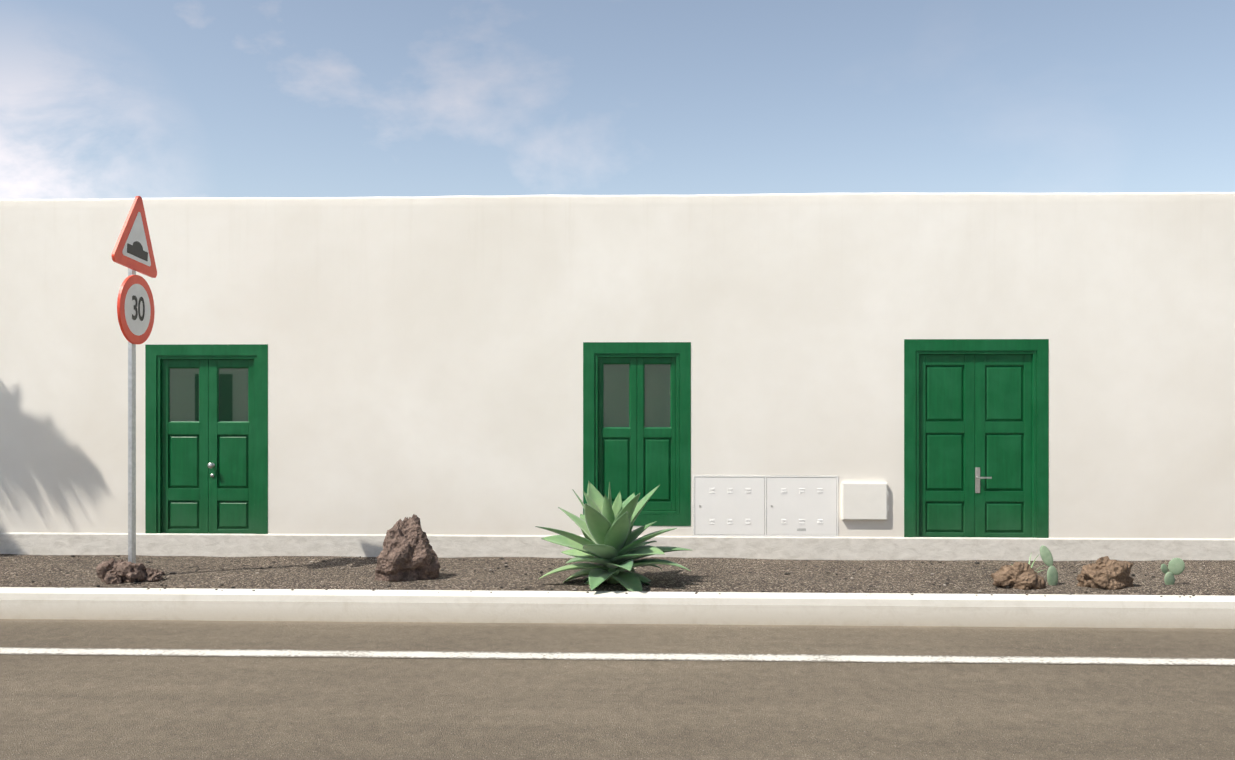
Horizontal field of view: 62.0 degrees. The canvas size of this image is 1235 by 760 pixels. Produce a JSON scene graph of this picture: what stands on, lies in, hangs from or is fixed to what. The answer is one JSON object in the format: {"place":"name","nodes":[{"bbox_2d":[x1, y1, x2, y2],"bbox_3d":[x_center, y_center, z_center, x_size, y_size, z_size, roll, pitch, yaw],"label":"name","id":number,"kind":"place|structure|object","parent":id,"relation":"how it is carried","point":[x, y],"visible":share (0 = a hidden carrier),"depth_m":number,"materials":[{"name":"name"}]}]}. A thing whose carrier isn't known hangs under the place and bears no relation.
{"place":"outdoors","nodes":[
{"label":"outdoors","id":0,"kind":"place"},
{"bbox_2d":[0,619,1234,759],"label":"road asphalt","id":1,"kind":"structure","parent":0,"point":[85,707],"depth_m":7.23,"materials":[{"name":"grey asphalt"}]},
{"bbox_2d":[0,647,1234,665],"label":"road edge line","id":2,"kind":"object","parent":1,"relation":"on","point":[631,656],"visible":1,"depth_m":8.23,"materials":[{"name":"white paint"}]},
{"bbox_2d":[0,554,1234,597],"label":"gravel bed","id":3,"kind":"object","parent":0,"point":[708,574],"visible":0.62,"depth_m":10.61,"materials":[{"name":"brown gravel"}]},
{"bbox_2d":[96,558,123,581],"bbox_3d":[-5.092,1.915,10.316,0.295,0.244,0.246,0,0,2],"label":"rock","id":4,"kind":"object","parent":3,"relation":"on","point":[103,568],"visible":0.54,"depth_m":10.25,"materials":[{"name":"brown stone"}]},
{"bbox_2d":[104,573,121,584],"bbox_3d":[-4.981,1.965,10.147,0.168,0.132,0.167,0,0,-20],"label":"rock","id":5,"kind":"object","parent":3,"relation":"on","point":[111,578],"visible":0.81,"depth_m":10.09,"materials":[{"name":"brown stone"}]},
{"bbox_2d":[115,561,146,582],"bbox_3d":[-4.838,1.919,10.257,0.309,0.231,0.275,0,0,25],"label":"rock","id":6,"kind":"object","parent":3,"relation":"on","point":[129,571],"visible":0.83,"depth_m":10.17,"materials":[{"name":"brown stone"}]},
{"bbox_2d":[111,196,156,563],"bbox_3d":[-4.944,0.202,10.467,0.095,4.179,0.870,0,0,2],"label":"road sign","id":7,"kind":"object","parent":3,"relation":"on","point":[132,251],"visible":1,"depth_m":10.45,"materials":[{"name":"grey"}]},
{"bbox_2d":[143,567,164,581],"bbox_3d":[-4.667,1.954,10.299,0.215,0.165,0.212,0,0,2],"label":"rock","id":8,"kind":"object","parent":3,"relation":"on","point":[153,575],"visible":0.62,"depth_m":10.24,"materials":[{"name":"brown stone"}]},
{"bbox_2d":[374,514,440,581],"bbox_3d":[-2.143,1.699,10.404,0.672,0.687,0.581,0,0,-18],"label":"lava rock","id":9,"kind":"object","parent":3,"relation":"on","point":[407,553],"visible":0.94,"depth_m":10.24,"materials":[{"name":"brown stone"}]},
{"bbox_2d":[535,482,690,591],"bbox_3d":[-0.029,1.611,10.067,1.424,1.228,1.417,0,0,36],"label":"agave plant","id":10,"kind":"object","parent":3,"relation":"on","point":[611,545],"visible":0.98,"depth_m":9.95,"materials":[{"name":"green plant"}]},
{"bbox_2d":[990,562,1037,589],"bbox_3d":[3.873,1.896,10.014,0.437,0.279,0.320,0,0,23],"label":"lava rock","id":11,"kind":"object","parent":3,"relation":"on","point":[1019,575],"visible":0.9,"depth_m":9.91,"materials":[{"name":"brown stone"}]},
{"bbox_2d":[1011,552,1045,572],"bbox_3d":[4.156,1.876,10.311,0.307,0.252,0.412,0,0,2],"label":"spiky seedling","id":12,"kind":"object","parent":3,"relation":"on","point":[1033,563],"visible":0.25,"depth_m":10.36,"materials":[{"name":"green plant"}]},
{"bbox_2d":[1032,575,1045,588],"bbox_3d":[4.047,1.959,9.931,0.180,0.151,0.156,0,0,-12],"label":"lava rock","id":13,"kind":"object","parent":3,"relation":"on","point":[1040,583],"visible":0.35,"depth_m":9.88,"materials":[{"name":"brown stone"}]},
{"bbox_2d":[1040,545,1057,584],"bbox_3d":[4.233,1.831,10.064,0.177,0.416,0.040,0,0,2],"label":"cactus","id":14,"kind":"object","parent":3,"relation":"on","point":[1047,559],"visible":0.92,"depth_m":10.05,"materials":[{"name":"green plant"}]},
{"bbox_2d":[1076,556,1134,589],"bbox_3d":[4.743,1.872,9.986,0.483,0.328,0.399,0,0,-30],"label":"lava rock","id":15,"kind":"object","parent":3,"relation":"on","point":[1106,572],"visible":0.94,"depth_m":9.87,"materials":[{"name":"brown stone"}]},
{"bbox_2d":[1161,558,1184,584],"bbox_3d":[5.447,1.892,10.085,0.226,0.297,0.053,0,0,2],"label":"cactus","id":16,"kind":"object","parent":3,"relation":"on","point":[1176,566],"visible":0.88,"depth_m":10.07,"materials":[{"name":"green plant"}]},
{"bbox_2d":[0,0,1234,198],"label":"sky","id":17,"kind":"structure","parent":0,"point":[100,99],"materials":[{"name":"blue"}]},
{"label":"ground","id":18,"kind":"structure","parent":0,"visible":0},
{"bbox_2d":[0,192,1234,538],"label":"house wall","id":19,"kind":"structure","parent":18,"relation":"on","point":[426,360],"depth_m":11.94,"materials":[{"name":"white"}]},
{"bbox_2d":[145,344,267,533],"bbox_3d":[-4.838,0.697,12.085,1.460,2.230,0.004,0,0,2],"label":"door surround","id":20,"kind":"object","parent":19,"relation":"attached to","point":[260,351],"depth_m":12.08,"materials":[{"name":"green paint"}]},
{"bbox_2d":[157,356,256,533],"bbox_3d":[-4.836,0.762,12.134,1.200,2.100,0.077,0,0,2],"label":"door","id":21,"kind":"structure","parent":19,"relation":"attached to","point":[206,410],"depth_m":12.14,"materials":[{"name":"green paint"}]},
{"bbox_2d":[207,463,214,476],"bbox_3d":[-4.787,1.060,12.095,0.072,0.178,0.072,0,0,2],"label":"door knob","id":22,"kind":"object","parent":21,"relation":"attached to","point":[210,465],"depth_m":12.07,"materials":[{"name":"metal"}]},
{"bbox_2d":[0,533,1234,560],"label":"plinth wall","id":23,"kind":"structure","parent":19,"relation":"attached to","point":[788,548],"depth_m":11.88,"materials":[{"name":"paint"}]},
{"bbox_2d":[583,342,690,525],"bbox_3d":[0.225,0.627,11.916,1.250,2.130,0.004,0,0,2],"label":"window surround","id":24,"kind":"object","parent":19,"relation":"attached to","point":[683,349],"depth_m":11.91,"materials":[{"name":"green paint"}]},
{"bbox_2d":[594,353,679,514],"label":"window shutters","id":25,"kind":"object","parent":24,"relation":"attached to","point":[636,423],"depth_m":11.97,"materials":[{"name":"green paint"}]},
{"bbox_2d":[693,475,837,536],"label":"utility cabinets","id":26,"kind":"object","parent":19,"relation":"attached to","point":[797,505],"visible":1,"depth_m":11.87,"materials":[{"name":"grey"}]},
{"bbox_2d":[842,483,888,519],"bbox_3d":[2.848,1.394,11.806,0.530,0.425,0.050,0,0,2],"label":"meter box","id":27,"kind":"object","parent":19,"relation":"attached to","point":[864,501],"visible":1,"depth_m":11.78,"materials":[{"name":"plastic"}]},
{"bbox_2d":[916,351,1036,537],"bbox_3d":[4.119,0.737,11.835,1.380,2.150,0.077,0,0,2],"label":"door","id":28,"kind":"structure","parent":19,"relation":"attached to","point":[974,409],"depth_m":11.84,"materials":[{"name":"green paint"}]},
{"bbox_2d":[975,467,991,492],"bbox_3d":[4.207,1.154,11.801,0.172,0.295,0.058,0,0,2],"label":"door handle","id":29,"kind":"object","parent":28,"relation":"attached to","point":[977,479],"depth_m":11.82,"materials":[{"name":"metal"}]},
{"bbox_2d":[904,339,1048,537],"bbox_3d":[4.117,0.672,11.786,1.640,2.280,0.004,0,0,2],"label":"door surround","id":30,"kind":"object","parent":19,"relation":"attached to","point":[913,346],"depth_m":11.78,"materials":[{"name":"green paint"}]},
{"bbox_2d":[0,587,1234,628],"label":"kerb","id":31,"kind":"structure","parent":18,"relation":"on","point":[901,609],"depth_m":9.39,"materials":[{"name":"paint"}]}
]}

